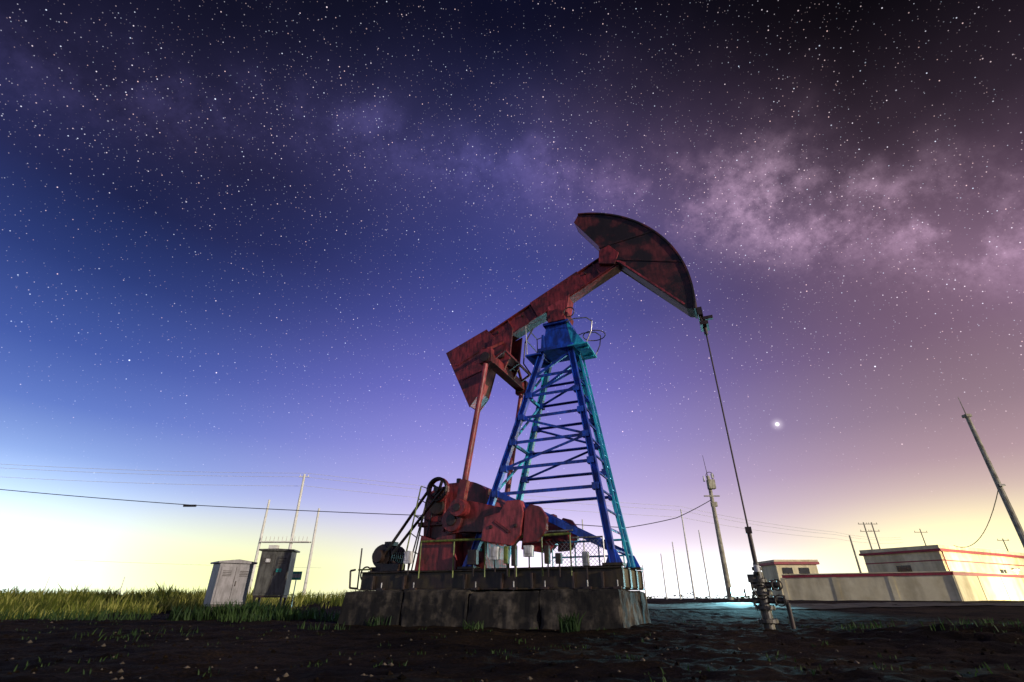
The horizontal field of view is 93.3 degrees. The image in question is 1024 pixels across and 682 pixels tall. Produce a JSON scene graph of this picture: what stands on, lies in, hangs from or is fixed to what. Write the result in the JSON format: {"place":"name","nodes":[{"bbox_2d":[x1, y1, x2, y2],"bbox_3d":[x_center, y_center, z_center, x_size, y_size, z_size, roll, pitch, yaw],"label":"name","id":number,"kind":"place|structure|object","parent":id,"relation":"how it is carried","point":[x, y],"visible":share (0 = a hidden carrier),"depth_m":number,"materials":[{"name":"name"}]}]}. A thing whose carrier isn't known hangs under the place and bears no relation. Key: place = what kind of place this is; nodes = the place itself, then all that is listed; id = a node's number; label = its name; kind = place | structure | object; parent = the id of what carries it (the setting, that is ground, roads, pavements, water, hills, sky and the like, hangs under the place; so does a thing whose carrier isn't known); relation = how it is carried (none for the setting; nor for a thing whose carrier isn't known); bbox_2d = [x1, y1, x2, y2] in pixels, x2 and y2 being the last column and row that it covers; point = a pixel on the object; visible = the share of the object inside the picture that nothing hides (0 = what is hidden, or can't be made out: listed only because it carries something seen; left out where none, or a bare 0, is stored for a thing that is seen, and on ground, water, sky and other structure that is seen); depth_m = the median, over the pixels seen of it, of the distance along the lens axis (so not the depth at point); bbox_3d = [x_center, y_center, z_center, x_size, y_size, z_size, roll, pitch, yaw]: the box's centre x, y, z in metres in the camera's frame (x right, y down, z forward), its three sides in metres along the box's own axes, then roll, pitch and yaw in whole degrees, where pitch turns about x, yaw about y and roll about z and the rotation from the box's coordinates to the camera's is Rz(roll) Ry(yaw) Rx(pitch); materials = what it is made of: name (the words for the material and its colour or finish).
{"place":"outdoors","nodes":[
{"label":"outdoors","id":0,"kind":"place"},
{"bbox_2d":[58,559,306,567],"bbox_3d":[-42.500,29.331,63.684,35.001,1.032,0.032,0,-28,0],"label":"power line","id":1,"kind":"object","parent":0,"point":[183,564],"visible":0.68,"depth_m":63.68,"materials":[{"name":"grey metal"}]},
{"bbox_2d":[0,598,1023,681],"bbox_3d":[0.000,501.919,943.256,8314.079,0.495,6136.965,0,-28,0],"label":"ground","id":2,"kind":"structure","parent":0,"point":[752,635],"depth_m":5.52,"materials":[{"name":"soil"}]},
{"bbox_2d":[0,581,355,619],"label":"grass","id":3,"kind":"structure","parent":2,"relation":"on","point":[157,600],"depth_m":20.36,"materials":[{"name":"green plant"}]},
{"bbox_2d":[203,559,257,609],"bbox_3d":[-9.000,7.837,15.313,1.140,1.640,1.010,23,-36,-36],"label":"electrical cabinet","id":4,"kind":"object","parent":2,"relation":"on","point":[230,580],"visible":0.95,"depth_m":15.09,"materials":[{"name":"grey metal"}]},
{"bbox_2d":[248,500,269,593],"bbox_3d":[-29.010,23.930,55.230,0.367,11.200,0.367,0,-28,0],"label":"utility pole","id":5,"kind":"object","parent":2,"relation":"on","point":[258,548],"visible":0.58,"depth_m":55.30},
{"bbox_2d":[252,548,299,607],"bbox_3d":[-7.550,7.653,15.298,1.080,1.950,0.760,4,-28,-7],"label":"electrical cabinet","id":6,"kind":"object","parent":2,"relation":"on","point":[274,573],"visible":0.97,"depth_m":15.18,"materials":[{"name":"metal"}]},
{"bbox_2d":[290,571,301,607],"bbox_3d":[-7.300,8.398,16.167,0.340,1.250,0.066,0,-28,0],"label":"notice sign","id":7,"kind":"object","parent":2,"relation":"on","point":[296,575],"visible":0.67,"depth_m":16.34,"materials":[{"name":"white metal"}]},
{"bbox_2d":[288,474,308,548],"bbox_3d":[-25.410,22.606,55.934,1.200,14.200,0.406,0,-28,0],"label":"utility pole","id":8,"kind":"object","parent":2,"relation":"on","point":[296,516],"visible":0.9,"depth_m":57.06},
{"bbox_2d":[10,468,899,539],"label":"power line","id":9,"kind":"object","parent":8,"relation":"attached to","point":[409,488],"visible":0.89,"depth_m":59.81,"materials":[{"name":"black metal"}]},
{"bbox_2d":[303,508,319,593],"bbox_3d":[-22.890,24.372,54.995,0.367,10.200,0.367,0,-28,0],"label":"utility pole","id":10,"kind":"object","parent":2,"relation":"on","point":[309,561],"visible":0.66,"depth_m":54.88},
{"bbox_2d":[259,536,310,548],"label":"transformer platform","id":11,"kind":"structure","parent":10,"relation":"attached to","point":[277,546],"depth_m":55.33,"materials":[{"name":"grey metal"}]},
{"bbox_2d":[3,589,755,598],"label":"distant treeline","id":12,"kind":"object","parent":2,"relation":"on","point":[746,597],"visible":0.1,"depth_m":153.29,"materials":[{"name":"green plant"}]},
{"bbox_2d":[0,598,1023,681],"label":"weeds","id":13,"kind":"object","parent":2,"relation":"on","point":[257,611],"visible":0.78,"depth_m":12.42,"materials":[{"name":"green plant"}]},
{"bbox_2d":[337,212,757,629],"bbox_3d":[0.692,1.444,13.185,9.472,11.289,2.874,-12,-30,21],"label":"pump jack","id":14,"kind":"object","parent":2,"relation":"on","point":[474,534],"visible":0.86,"depth_m":11.52,"materials":[{"name":"metal"}]},
{"bbox_2d":[642,565,646,597],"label":"utility pole","id":15,"kind":"object","parent":2,"relation":"on","point":[644,582],"visible":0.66,"depth_m":89.37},
{"bbox_2d":[660,554,666,598],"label":"utility pole","id":16,"kind":"object","parent":2,"relation":"on","point":[664,577],"visible":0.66,"depth_m":80.75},
{"bbox_2d":[672,542,680,598],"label":"utility pole","id":17,"kind":"object","parent":2,"relation":"on","point":[676,573],"visible":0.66,"depth_m":72.06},
{"bbox_2d":[680,509,695,598],"bbox_3d":[23.345,28.420,64.169,0.251,11.664,0.251,0,-28,0],"label":"utility pole","id":18,"kind":"object","parent":2,"relation":"on","point":[688,558],"visible":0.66,"depth_m":63.79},
{"bbox_2d":[6,464,899,537],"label":"power line","id":19,"kind":"object","parent":18,"relation":"attached to","point":[421,485],"visible":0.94,"depth_m":61.20,"materials":[{"name":"black metal"}]},
{"bbox_2d":[10,477,902,543],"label":"power line","id":20,"kind":"object","parent":18,"relation":"attached to","point":[426,498],"visible":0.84,"depth_m":60.81,"materials":[{"name":"black metal"}]},
{"bbox_2d":[698,530,710,598],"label":"utility pole","id":21,"kind":"object","parent":2,"relation":"on","point":[705,567],"visible":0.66,"depth_m":67.87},
{"bbox_2d":[702,455,733,599],"bbox_3d":[17.955,16.218,42.219,1.400,12.601,0.682,0,-28,0],"label":"utility pole","id":22,"kind":"object","parent":2,"relation":"on","point":[711,484],"visible":0.97,"depth_m":42.16,"materials":[{"name":"concrete"}]},
{"bbox_2d":[0,489,710,527],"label":"power cable","id":23,"kind":"object","parent":22,"relation":"attached to","point":[308,510],"visible":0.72,"depth_m":43.02,"materials":[{"name":"black rubber"}]},
{"bbox_2d":[727,587,745,601],"bbox_3d":[12.375,14.100,26.491,0.940,1.075,0.220,0,-28,0],"label":"floodlight","id":24,"kind":"object","parent":2,"relation":"on","point":[737,592],"visible":0.89,"depth_m":26.55,"materials":[{"name":"glass"}]},
{"bbox_2d":[747,562,795,628],"bbox_3d":[4.885,4.857,9.157,0.639,1.220,0.515,-12,-30,21],"label":"wellhead","id":25,"kind":"object","parent":2,"relation":"on","point":[759,583],"visible":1,"depth_m":9.14,"materials":[{"name":"metal"}]},
{"bbox_2d":[758,560,819,596],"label":"brick outbuilding","id":26,"kind":"structure","parent":2,"relation":"on","point":[773,569],"depth_m":44.02,"materials":[{"name":"beige paint"}]},
{"bbox_2d":[849,535,861,572],"bbox_3d":[45.570,29.910,63.377,0.309,8.290,0.309,0,-28,0],"label":"utility pole","id":27,"kind":"object","parent":2,"relation":"on","point":[858,565],"visible":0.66,"depth_m":64.07,"materials":[{"name":"concrete"}]},
{"bbox_2d":[858,522,872,548],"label":"utility pole","id":28,"kind":"object","parent":2,"relation":"on","point":[866,531],"visible":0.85,"depth_m":84.18,"materials":[{"name":"concrete"}]},
{"bbox_2d":[866,522,880,548],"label":"utility pole","id":29,"kind":"object","parent":2,"relation":"on","point":[874,531],"visible":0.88,"depth_m":86.03,"materials":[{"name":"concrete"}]},
{"bbox_2d":[780,575,1023,600],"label":"wall piers","id":30,"kind":"object","parent":2,"relation":"on","point":[956,588],"depth_m":32.68,"materials":[{"name":"beige paint"}]},
{"bbox_2d":[781,571,1023,600],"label":"perimeter wall","id":31,"kind":"structure","parent":2,"relation":"on","point":[926,586],"depth_m":33.11,"materials":[{"name":"beige paint"}]},
{"bbox_2d":[914,529,927,545],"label":"utility pole","id":32,"kind":"object","parent":2,"relation":"on","point":[922,535],"visible":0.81,"depth_m":88.86,"materials":[{"name":"concrete"}]},
{"bbox_2d":[859,545,1023,573],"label":"flat roof building","id":33,"kind":"structure","parent":2,"relation":"on","point":[928,558],"depth_m":46.61,"materials":[{"name":"beige paint"}]},
{"bbox_2d":[896,551,1006,572],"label":"windows","id":34,"kind":"structure","parent":33,"relation":"in","point":[905,568],"depth_m":45.97,"materials":[{"name":"black glass"}]},
{"bbox_2d":[958,397,1023,547],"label":"utility pole","id":35,"kind":"object","parent":2,"relation":"on","point":[1009,507],"visible":1,"depth_m":24.44,"materials":[{"name":"concrete"}]},
{"bbox_2d":[953,490,997,547],"bbox_3d":[31.723,12.954,33.318,0.044,1.635,25.384,-18,-33,30],"label":"service drop cable","id":36,"kind":"object","parent":35,"relation":"attached to","point":[987,524],"visible":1,"depth_m":28.51,"materials":[{"name":"black rubber"}]},
{"bbox_2d":[0,0,1023,597],"label":"sky","id":37,"kind":"structure","parent":0,"point":[250,237],"materials":[{"name":"blue"}]},
{"bbox_2d":[648,602,1023,608],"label":"gravel track","id":38,"kind":"structure","parent":0,"point":[805,606],"depth_m":21.73,"materials":[{"name":"grey gravel"}]}
]}

